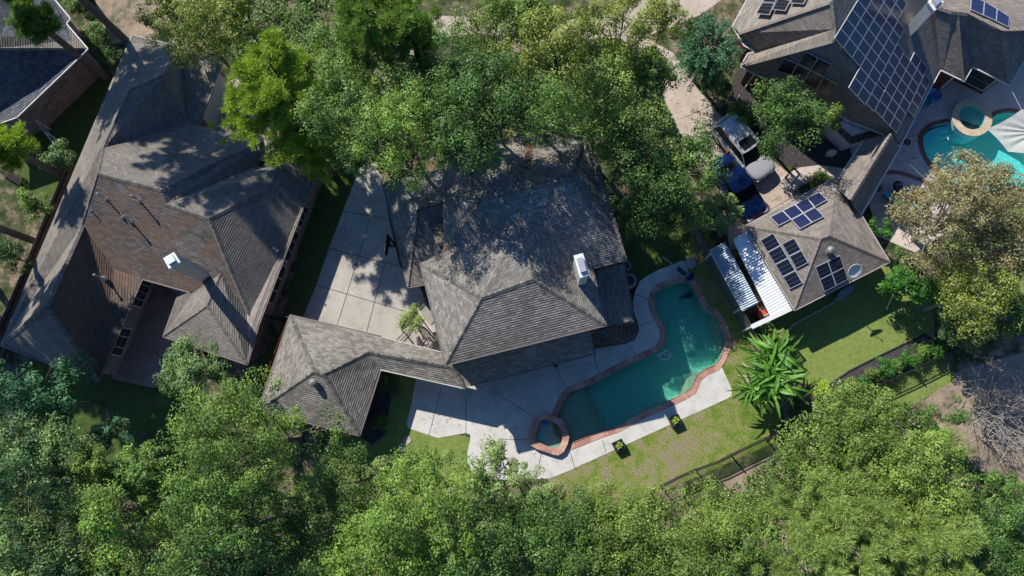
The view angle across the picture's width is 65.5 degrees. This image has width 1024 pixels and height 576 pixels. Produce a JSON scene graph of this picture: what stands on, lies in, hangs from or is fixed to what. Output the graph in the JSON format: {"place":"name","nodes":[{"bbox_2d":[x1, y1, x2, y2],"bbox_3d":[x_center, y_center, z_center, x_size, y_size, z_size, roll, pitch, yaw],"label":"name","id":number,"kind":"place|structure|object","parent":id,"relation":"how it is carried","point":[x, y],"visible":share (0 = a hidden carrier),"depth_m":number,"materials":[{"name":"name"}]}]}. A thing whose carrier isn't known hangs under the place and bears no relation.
{"place":"outdoors","nodes":[
{"label":"outdoors","id":0,"kind":"place"},
{"bbox_2d":[20,55,113,197],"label":"lawn","id":1,"kind":"structure","parent":0,"point":[73,123],"depth_m":53.97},
{"bbox_2d":[2,0,108,79],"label":"pine tree","id":2,"kind":"object","parent":1,"relation":"on","point":[32,20],"visible":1,"depth_m":46.81,"materials":[{"name":"green plant"}]},
{"bbox_2d":[30,350,205,473],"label":"lawn","id":3,"kind":"structure","parent":0,"point":[144,409],"depth_m":50.46,"materials":[{"name":"plant"}]},
{"bbox_2d":[0,406,100,543],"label":"broadleaf tree","id":4,"kind":"object","parent":3,"relation":"on","point":[26,453],"visible":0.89,"depth_m":39.94,"materials":[{"name":"green plant"}]},
{"bbox_2d":[0,348,101,449],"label":"broadleaf tree","id":5,"kind":"object","parent":3,"relation":"on","point":[46,402],"visible":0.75,"depth_m":43.58,"materials":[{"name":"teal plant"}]},
{"bbox_2d":[85,411,148,455],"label":"broadleaf tree","id":6,"kind":"object","parent":3,"relation":"on","point":[107,436],"visible":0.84,"depth_m":45.76,"materials":[{"name":"teal plant"}]},
{"bbox_2d":[68,439,167,487],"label":"broadleaf tree","id":7,"kind":"object","parent":3,"relation":"on","point":[95,464],"visible":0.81,"depth_m":40.71,"materials":[{"name":"green plant"}]},
{"bbox_2d":[95,0,168,43],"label":"bare ground","id":8,"kind":"structure","parent":0,"point":[121,15],"depth_m":55.31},
{"bbox_2d":[0,34,322,382],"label":"ranch house","id":9,"kind":"structure","parent":0,"point":[164,187],"depth_m":48.48,"materials":[{"name":"grey"}]},
{"bbox_2d":[242,161,365,446],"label":"lawn","id":10,"kind":"structure","parent":0,"point":[324,218],"depth_m":51.80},
{"bbox_2d":[263,99,351,183],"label":"pine tree","id":11,"kind":"object","parent":10,"relation":"on","point":[292,140],"visible":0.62,"depth_m":45.40,"materials":[{"name":"green plant"}]},
{"bbox_2d":[303,163,440,344],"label":"driveway","id":12,"kind":"structure","parent":0,"point":[325,305],"depth_m":51.33,"materials":[{"name":"concrete"}]},
{"bbox_2d":[282,371,478,515],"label":"lawn","id":13,"kind":"structure","parent":0,"point":[398,430],"depth_m":49.31,"materials":[{"name":"plant"}]},
{"bbox_2d":[298,436,393,545],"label":"broadleaf tree","id":14,"kind":"object","parent":13,"relation":"on","point":[362,488],"visible":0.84,"depth_m":41.55,"materials":[{"name":"green plant"}]},
{"bbox_2d":[360,371,394,444],"bbox_3d":[-8.516,7.426,49.845,1.716,0.001,4.703,8,80,4],"label":"planting bed","id":15,"kind":"object","parent":13,"relation":"on","point":[380,405],"visible":0.5,"depth_m":49.77,"materials":[{"name":"brown soil"}]},
{"bbox_2d":[335,439,517,575],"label":"broadleaf tree","id":16,"kind":"object","parent":13,"relation":"on","point":[432,517],"visible":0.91,"depth_m":38.73,"materials":[{"name":"green plant"}]},
{"bbox_2d":[0,0,1023,575],"bbox_3d":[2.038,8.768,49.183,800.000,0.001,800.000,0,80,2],"label":"ground","id":17,"kind":"structure","parent":0,"point":[12,216],"depth_m":50.67,"materials":[{"name":"green plant"}]},
{"bbox_2d":[0,119,61,177],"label":"pine tree","id":18,"kind":"object","parent":17,"relation":"on","point":[15,143],"visible":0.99,"depth_m":46.48,"materials":[{"name":"green plant"}]},
{"bbox_2d":[0,169,72,369],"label":"wood fence","id":19,"kind":"object","parent":17,"relation":"on","point":[61,187],"visible":0.28,"depth_m":50.94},
{"bbox_2d":[0,0,104,134],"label":"slate roof house","id":20,"kind":"structure","parent":17,"relation":"on","point":[49,82],"depth_m":51.00,"materials":[{"name":"grey"}]},
{"bbox_2d":[0,497,129,575],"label":"broadleaf tree","id":21,"kind":"object","parent":17,"relation":"on","point":[61,558],"visible":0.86,"depth_m":39.06,"materials":[{"name":"green plant"}]},
{"bbox_2d":[73,473,192,572],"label":"broadleaf tree","id":22,"kind":"object","parent":17,"relation":"on","point":[94,525],"visible":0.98,"depth_m":38.80,"materials":[{"name":"green plant"}]},
{"bbox_2d":[109,439,197,513],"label":"broadleaf tree","id":23,"kind":"object","parent":17,"relation":"on","point":[133,480],"visible":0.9,"depth_m":41.55,"materials":[{"name":"green plant"}]},
{"bbox_2d":[111,284,198,387],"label":"wooden deck","id":24,"kind":"structure","parent":17,"relation":"on","point":[149,345],"depth_m":50.82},
{"bbox_2d":[121,506,219,575],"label":"broadleaf tree","id":25,"kind":"object","parent":17,"relation":"on","point":[140,565],"visible":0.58,"depth_m":38.99,"materials":[{"name":"green plant"}]},
{"bbox_2d":[143,0,253,86],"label":"broadleaf tree","id":26,"kind":"object","parent":17,"relation":"on","point":[189,18],"visible":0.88,"depth_m":44.84,"materials":[{"name":"green plant"}]},
{"bbox_2d":[152,329,244,397],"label":"broadleaf tree","id":27,"kind":"object","parent":17,"relation":"on","point":[181,352],"visible":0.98,"depth_m":42.42,"materials":[{"name":"green plant"}]},
{"bbox_2d":[151,456,299,575],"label":"broadleaf tree","id":28,"kind":"object","parent":17,"relation":"on","point":[229,542],"visible":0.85,"depth_m":38.46,"materials":[{"name":"green plant"}]},
{"bbox_2d":[203,0,271,46],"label":"broadleaf tree","id":29,"kind":"object","parent":17,"relation":"on","point":[248,26],"visible":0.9,"depth_m":44.58,"materials":[{"name":"green plant"}]},
{"bbox_2d":[156,365,354,532],"bbox_3d":[-13.380,8.422,42.544,7.941,14.644,8.221,32,83,7],"label":"broadleaf tree","id":30,"kind":"object","parent":17,"relation":"on","point":[208,447],"visible":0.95,"depth_m":38.41,"materials":[{"name":"green plant"}]},
{"bbox_2d":[205,27,378,181],"bbox_3d":[-12.770,-10.776,47.011,8.497,12.335,8.394,25,82,6],"label":"pine tree","id":31,"kind":"object","parent":17,"relation":"on","point":[270,82],"visible":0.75,"depth_m":43.29,"materials":[{"name":"green plant"}]},
{"bbox_2d":[257,499,340,575],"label":"broadleaf tree","id":32,"kind":"object","parent":17,"relation":"on","point":[293,527],"visible":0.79,"depth_m":41.20,"materials":[{"name":"green plant"}]},
{"bbox_2d":[258,314,381,435],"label":"detached garage","id":33,"kind":"structure","parent":17,"relation":"on","point":[316,363],"depth_m":46.98,"materials":[{"name":"grey"}]},
{"bbox_2d":[291,14,387,112],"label":"broadleaf tree","id":34,"kind":"object","parent":17,"relation":"on","point":[326,67],"visible":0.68,"depth_m":42.55,"materials":[{"name":"green plant"}]},
{"bbox_2d":[290,70,409,178],"bbox_3d":[-8.104,-8.629,46.028,6.130,13.340,4.993,-36,80,-4],"label":"broadleaf tree","id":35,"kind":"object","parent":17,"relation":"on","point":[347,92],"visible":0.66,"depth_m":41.75,"materials":[{"name":"green plant"}]},
{"bbox_2d":[317,515,397,575],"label":"broadleaf tree","id":36,"kind":"object","parent":17,"relation":"on","point":[332,558],"visible":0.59,"depth_m":39.96,"materials":[{"name":"green plant"}]},
{"bbox_2d":[329,0,447,112],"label":"pine tree","id":37,"kind":"object","parent":17,"relation":"on","point":[362,16],"visible":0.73,"depth_m":40.75,"materials":[{"name":"green plant"}]},
{"bbox_2d":[312,76,465,194],"bbox_3d":[-5.504,-7.647,45.041,6.666,14.725,6.846,-30,80,-3],"label":"broadleaf tree","id":38,"kind":"object","parent":17,"relation":"on","point":[394,153],"visible":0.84,"depth_m":40.32,"materials":[{"name":"green plant"}]},
{"bbox_2d":[382,1,450,121],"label":"pine tree","id":39,"kind":"object","parent":17,"relation":"on","point":[415,28],"visible":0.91,"depth_m":40.39,"materials":[{"name":"green plant"}]},
{"bbox_2d":[159,0,691,183],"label":"undergrowth","id":40,"kind":"object","parent":17,"relation":"on","point":[324,4],"visible":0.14,"depth_m":53.23,"materials":[{"name":"green plant"}]},
{"bbox_2d":[385,24,494,153],"bbox_3d":[-3.377,-9.955,45.589,5.343,14.288,5.392,-39,81,-5],"label":"broadleaf tree","id":41,"kind":"object","parent":17,"relation":"on","point":[442,95],"visible":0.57,"depth_m":40.50,"materials":[{"name":"green plant"}]},
{"bbox_2d":[425,92,508,175],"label":"broadleaf tree","id":42,"kind":"object","parent":17,"relation":"on","point":[460,140],"visible":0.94,"depth_m":39.23,"materials":[{"name":"green plant"}]},
{"bbox_2d":[445,0,540,91],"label":"broadleaf tree","id":43,"kind":"object","parent":17,"relation":"on","point":[476,24],"visible":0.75,"depth_m":42.50,"materials":[{"name":"green plant"}]},
{"bbox_2d":[448,44,554,151],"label":"broadleaf tree","id":44,"kind":"object","parent":17,"relation":"on","point":[508,95],"visible":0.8,"depth_m":39.34,"materials":[{"name":"green plant"}]},
{"bbox_2d":[382,132,633,385],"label":"grey roof house","id":45,"kind":"structure","parent":17,"relation":"on","point":[520,270],"depth_m":44.30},
{"bbox_2d":[441,468,576,575],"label":"broadleaf tree","id":46,"kind":"object","parent":17,"relation":"on","point":[520,550],"visible":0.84,"depth_m":39.30,"materials":[{"name":"green plant"}]},
{"bbox_2d":[3,401,1023,575],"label":"undergrowth","id":47,"kind":"object","parent":17,"relation":"on","point":[748,479],"visible":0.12,"depth_m":48.08,"materials":[{"name":"green plant"}]},
{"bbox_2d":[485,0,566,85],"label":"broadleaf tree","id":48,"kind":"object","parent":17,"relation":"on","point":[523,5],"visible":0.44,"depth_m":42.07,"materials":[{"name":"green plant"}]},
{"bbox_2d":[502,74,590,162],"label":"broadleaf tree","id":49,"kind":"object","parent":17,"relation":"on","point":[550,123],"visible":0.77,"depth_m":40.12,"materials":[{"name":"green plant"}]},
{"bbox_2d":[500,0,615,128],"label":"broadleaf tree","id":50,"kind":"object","parent":17,"relation":"on","point":[565,45],"visible":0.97,"depth_m":40.08,"materials":[{"name":"green plant"}]},
{"bbox_2d":[515,481,604,575],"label":"broadleaf tree","id":51,"kind":"object","parent":17,"relation":"on","point":[575,525],"visible":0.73,"depth_m":40.29,"materials":[{"name":"green plant"}]},
{"bbox_2d":[407,261,731,479],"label":"pool deck","id":52,"kind":"structure","parent":17,"relation":"on","point":[468,404],"depth_m":49.49,"materials":[{"name":"concrete"}]},
{"bbox_2d":[369,337,469,388],"bbox_3d":[-5.219,4.721,48.508,6.542,3.339,1.969,14,81,5],"label":"breezeway","id":53,"kind":"object","parent":52,"relation":"on","point":[404,359],"visible":0.86,"depth_m":47.24,"materials":[{"name":"grey"}]},
{"bbox_2d":[472,436,531,498],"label":"broadleaf tree","id":54,"kind":"object","parent":52,"relation":"on","point":[494,458],"visible":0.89,"depth_m":41.46,"materials":[{"name":"green plant"}]},
{"bbox_2d":[552,514,637,575],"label":"broadleaf tree","id":55,"kind":"object","parent":17,"relation":"on","point":[593,567],"visible":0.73,"depth_m":39.94,"materials":[{"name":"green plant"}]},
{"bbox_2d":[549,32,645,159],"bbox_3d":[4.601,-9.811,45.730,5.523,13.306,6.143,0,80,2],"label":"broadleaf tree","id":56,"kind":"object","parent":17,"relation":"on","point":[592,78],"visible":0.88,"depth_m":41.89,"materials":[{"name":"green plant"}]},
{"bbox_2d":[588,108,657,184],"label":"broadleaf tree","id":57,"kind":"object","parent":17,"relation":"on","point":[624,136],"visible":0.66,"depth_m":43.71,"materials":[{"name":"green plant"}]},
{"bbox_2d":[581,0,673,113],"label":"broadleaf tree","id":58,"kind":"object","parent":17,"relation":"on","point":[632,51],"visible":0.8,"depth_m":41.14,"materials":[{"name":"green plant"}]},
{"bbox_2d":[572,474,683,575],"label":"broadleaf tree","id":59,"kind":"object","parent":17,"relation":"on","point":[627,525],"visible":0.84,"depth_m":41.01,"materials":[{"name":"green plant"}]},
{"bbox_2d":[551,276,731,450],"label":"swimming pool","id":60,"kind":"structure","parent":17,"relation":"in","point":[695,340],"depth_m":50.37,"materials":[{"name":"liquid"}]},
{"bbox_2d":[610,43,679,134],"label":"broadleaf tree","id":61,"kind":"object","parent":17,"relation":"on","point":[651,77],"visible":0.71,"depth_m":42.80,"materials":[{"name":"green plant"}]},
{"bbox_2d":[606,508,730,575],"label":"broadleaf tree","id":62,"kind":"object","parent":17,"relation":"on","point":[689,568],"visible":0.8,"depth_m":39.87,"materials":[{"name":"green plant"}]},
{"bbox_2d":[643,0,695,90],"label":"broadleaf tree","id":63,"kind":"object","parent":17,"relation":"on","point":[662,24],"visible":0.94,"depth_m":42.68,"materials":[{"name":"green plant"}]},
{"bbox_2d":[668,10,744,92],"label":"feathery tree","id":64,"kind":"object","parent":17,"relation":"on","point":[705,60],"visible":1,"depth_m":47.73,"materials":[{"name":"green plant"}]},
{"bbox_2d":[697,191,743,238],"bbox_3d":[12.785,-4.416,49.143,2.797,3.827,2.832,0,80,2],"label":"willowy shrub","id":65,"kind":"object","parent":17,"relation":"on","point":[722,202],"visible":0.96,"depth_m":48.22,"materials":[{"name":"green plant"}]},
{"bbox_2d":[668,468,782,573],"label":"broadleaf tree","id":66,"kind":"object","parent":17,"relation":"on","point":[721,522],"visible":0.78,"depth_m":40.87,"materials":[{"name":"green plant"}]},
{"bbox_2d":[716,527,776,575],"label":"broadleaf tree","id":67,"kind":"object","parent":17,"relation":"on","point":[746,566],"visible":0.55,"depth_m":40.68,"materials":[{"name":"green plant"}]},
{"bbox_2d":[728,232,789,316],"bbox_3d":[14.964,-0.687,49.146,1.434,2.335,5.256,-27,80,-3],"label":"carport","id":68,"kind":"object","parent":17,"relation":"on","point":[773,297],"visible":0.89,"depth_m":48.05,"materials":[{"name":"white paint"}]},
{"bbox_2d":[723,67,851,167],"bbox_3d":[17.807,-10.389,51.935,9.381,0.001,4.652,32,83,7],"label":"planting bed","id":69,"kind":"object","parent":17,"relation":"on","point":[814,156],"visible":0.35,"depth_m":51.65,"materials":[{"name":"green plant"}]},
{"bbox_2d":[748,74,831,160],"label":"broadleaf tree","id":70,"kind":"object","parent":17,"relation":"on","point":[780,109],"visible":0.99,"depth_m":45.93,"materials":[{"name":"green plant"}]},
{"bbox_2d":[744,176,889,310],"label":"solar roof garage","id":71,"kind":"structure","parent":17,"relation":"on","point":[814,244],"depth_m":47.19,"materials":[{"name":"beige"}]},
{"bbox_2d":[771,377,905,495],"bbox_3d":[17.485,8.816,44.185,7.095,8.765,7.414,0,80,2],"label":"broadleaf tree","id":72,"kind":"object","parent":17,"relation":"on","point":[862,406],"visible":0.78,"depth_m":41.25,"materials":[{"name":"green plant"}]},
{"bbox_2d":[822,117,880,150],"bbox_3d":[21.679,-9.937,50.510,4.067,2.350,2.334,0,80,2],"label":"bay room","id":73,"kind":"object","parent":17,"relation":"on","point":[848,135],"visible":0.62,"depth_m":49.56,"materials":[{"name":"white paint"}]},
{"bbox_2d":[785,453,919,538],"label":"broadleaf tree","id":74,"kind":"object","parent":17,"relation":"on","point":[872,495],"visible":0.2,"depth_m":39.80,"materials":[{"name":"green plant"}]},
{"bbox_2d":[836,133,901,213],"bbox_3d":[21.479,-6.974,49.163,2.374,3.975,5.243,32,83,7],"label":"garden breezeway","id":75,"kind":"object","parent":17,"relation":"on","point":[865,169],"visible":0.98,"depth_m":47.90,"materials":[{"name":"beige"}]},
{"bbox_2d":[732,0,1023,146],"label":"solar roof house","id":76,"kind":"structure","parent":17,"relation":"on","point":[882,67],"depth_m":47.20,"materials":[{"name":"beige"}]},
{"bbox_2d":[988,90,1023,152],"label":"shade sail","id":77,"kind":"object","parent":76,"relation":"attached to","point":[1008,133],"visible":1,"depth_m":48.91,"materials":[{"name":"fabric"}]},
{"bbox_2d":[829,334,942,402],"bbox_3d":[22.912,4.920,48.992,7.627,0.001,1.718,-29,80,-3],"label":"mulch bed","id":78,"kind":"object","parent":17,"relation":"on","point":[862,369],"visible":0.4,"depth_m":49.05,"materials":[{"name":"brown soil"}]},
{"bbox_2d":[843,473,996,575],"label":"broadleaf tree","id":79,"kind":"object","parent":17,"relation":"on","point":[952,546],"visible":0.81,"depth_m":37.83,"materials":[{"name":"green plant"}]},
{"bbox_2d":[855,424,987,533],"bbox_3d":[21.070,10.375,43.275,6.978,9.710,5.891,0,80,2],"label":"broadleaf tree","id":80,"kind":"object","parent":17,"relation":"on","point":[936,457],"visible":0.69,"depth_m":40.44,"materials":[{"name":"green plant"}]},
{"bbox_2d":[885,147,1023,297],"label":"broadleaf tree","id":81,"kind":"object","parent":17,"relation":"on","point":[973,181],"visible":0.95,"depth_m":42.80,"materials":[{"name":"beige plant"}]},
{"bbox_2d":[934,309,979,353],"bbox_3d":[26.317,2.587,47.424,2.863,3.890,2.491,12,81,4],"label":"shrub","id":82,"kind":"object","parent":17,"relation":"on","point":[945,323],"visible":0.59,"depth_m":46.59,"materials":[{"name":"green plant"}]},
{"bbox_2d":[948,196,1023,301],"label":"broadleaf tree","id":83,"kind":"object","parent":17,"relation":"on","point":[1010,265],"visible":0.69,"depth_m":42.92,"materials":[{"name":"green plant"}]},
{"bbox_2d":[960,497,1023,575],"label":"broadleaf tree","id":84,"kind":"object","parent":17,"relation":"on","point":[1008,528],"visible":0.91,"depth_m":39.79,"materials":[{"name":"green plant"}]},
{"bbox_2d":[960,469,1023,510],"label":"broadleaf tree","id":85,"kind":"object","parent":17,"relation":"on","point":[1008,482],"visible":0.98,"depth_m":42.84,"materials":[{"name":"green plant"}]},
{"bbox_2d":[410,0,801,249],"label":"street","id":86,"kind":"structure","parent":0,"point":[687,102],"depth_m":52.47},
{"bbox_2d":[708,150,767,222],"bbox_3d":[14.392,-6.432,50.650,2.140,1.446,4.600,-31,80,-3],"label":"parked car","id":87,"kind":"object","parent":86,"relation":"on","point":[741,186],"visible":0.66,"depth_m":50.21,"materials":[{"name":"blue paint"}]},
{"bbox_2d":[710,111,775,182],"bbox_3d":[14.832,-9.038,50.955,2.180,1.726,4.750,-36,80,-4],"label":"parked car","id":88,"kind":"object","parent":86,"relation":"on","point":[738,141],"visible":0.77,"depth_m":50.50,"materials":[{"name":"silver metal"}]},
{"bbox_2d":[616,180,697,279],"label":"lawn","id":89,"kind":"structure","parent":0,"point":[670,248],"depth_m":50.88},
{"bbox_2d":[603,143,693,239],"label":"broadleaf tree","id":90,"kind":"object","parent":89,"relation":"on","point":[657,195],"visible":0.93,"depth_m":43.63,"materials":[{"name":"green plant"}]},
{"bbox_2d":[643,118,731,203],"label":"broadleaf tree","id":91,"kind":"object","parent":89,"relation":"on","point":[691,148],"visible":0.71,"depth_m":44.29,"materials":[{"name":"green plant"}]},
{"bbox_2d":[661,190,713,236],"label":"broadleaf tree","id":92,"kind":"object","parent":89,"relation":"on","point":[676,211],"visible":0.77,"depth_m":45.19,"materials":[{"name":"green plant"}]},
{"bbox_2d":[551,217,779,506],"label":"lawn","id":93,"kind":"structure","parent":0,"point":[717,431],"depth_m":48.70,"materials":[{"name":"plant"}]},
{"bbox_2d":[686,209,759,352],"bbox_3d":[13.109,-0.441,49.390,0.224,1.920,10.214,-25,80,-2],"label":"wood fence","id":94,"kind":"object","parent":93,"relation":"on","point":[742,317],"visible":0.61,"depth_m":49.38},
{"bbox_2d":[704,242,757,313],"bbox_3d":[13.464,-0.535,49.232,1.099,2.235,4.240,-26,80,-2],"label":"carport","id":95,"kind":"object","parent":93,"relation":"on","point":[733,277],"visible":1,"depth_m":48.22,"materials":[{"name":"white metal"}]},
{"bbox_2d":[729,328,813,418],"bbox_3d":[15.104,5.069,47.337,4.990,3.896,5.388,0,80,2],"label":"banana clump","id":96,"kind":"object","parent":93,"relation":"on","point":[771,374],"visible":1,"depth_m":46.27,"materials":[{"name":"green plant"}]},
{"bbox_2d":[721,451,788,497],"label":"bare ground","id":97,"kind":"structure","parent":0,"point":[730,481],"depth_m":48.21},
{"bbox_2d":[748,442,840,537],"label":"broadleaf tree","id":98,"kind":"object","parent":97,"relation":"on","point":[772,481],"visible":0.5,"depth_m":41.59,"materials":[{"name":"green plant"}]},
{"bbox_2d":[780,519,812,572],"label":"bare ground","id":99,"kind":"structure","parent":0,"point":[805,568],"depth_m":47.36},
{"bbox_2d":[748,445,908,575],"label":"broadleaf tree","id":100,"kind":"object","parent":99,"relation":"on","point":[826,548],"visible":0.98,"depth_m":38.08,"materials":[{"name":"green plant"}]},
{"bbox_2d":[752,260,934,385],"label":"lawn","id":101,"kind":"structure","parent":0,"point":[862,322],"depth_m":49.50,"materials":[{"name":"plant"}]},
{"bbox_2d":[876,246,942,306],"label":"broadleaf tree","id":102,"kind":"object","parent":101,"relation":"on","point":[924,288],"visible":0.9,"depth_m":46.78,"materials":[{"name":"green plant"}]},
{"bbox_2d":[922,257,1023,346],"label":"broadleaf tree","id":103,"kind":"object","parent":101,"relation":"on","point":[967,302],"visible":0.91,"depth_m":43.00,"materials":[{"name":"green plant"}]},
{"bbox_2d":[871,357,954,424],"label":"lawn","id":104,"kind":"structure","parent":0,"point":[914,386],"depth_m":48.75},
{"bbox_2d":[850,63,1023,251],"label":"patio","id":105,"kind":"structure","parent":0,"point":[998,95],"depth_m":51.51,"materials":[{"name":"concrete"}]},
{"bbox_2d":[946,99,991,144],"bbox_3d":[29.563,-10.811,51.914,2.540,1.650,2.540,0,80,2],"label":"round spa","id":106,"kind":"object","parent":105,"relation":"on","point":[959,133],"visible":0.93,"depth_m":51.23,"materials":[{"name":"stone"}]},
{"bbox_2d":[918,108,1023,193],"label":"garden pool","id":107,"kind":"structure","parent":105,"relation":"in","point":[932,137],"depth_m":52.29,"materials":[{"name":"liquid"}]},
{"bbox_2d":[925,352,1023,483],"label":"bare ground","id":108,"kind":"structure","parent":0,"point":[984,459],"depth_m":48.33,"materials":[{"name":"soil"}]},
{"bbox_2d":[940,354,1023,464],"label":"bare shrub","id":109,"kind":"object","parent":108,"relation":"on","point":[1002,405],"visible":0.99,"depth_m":46.76,"materials":[{"name":"grey plant"}]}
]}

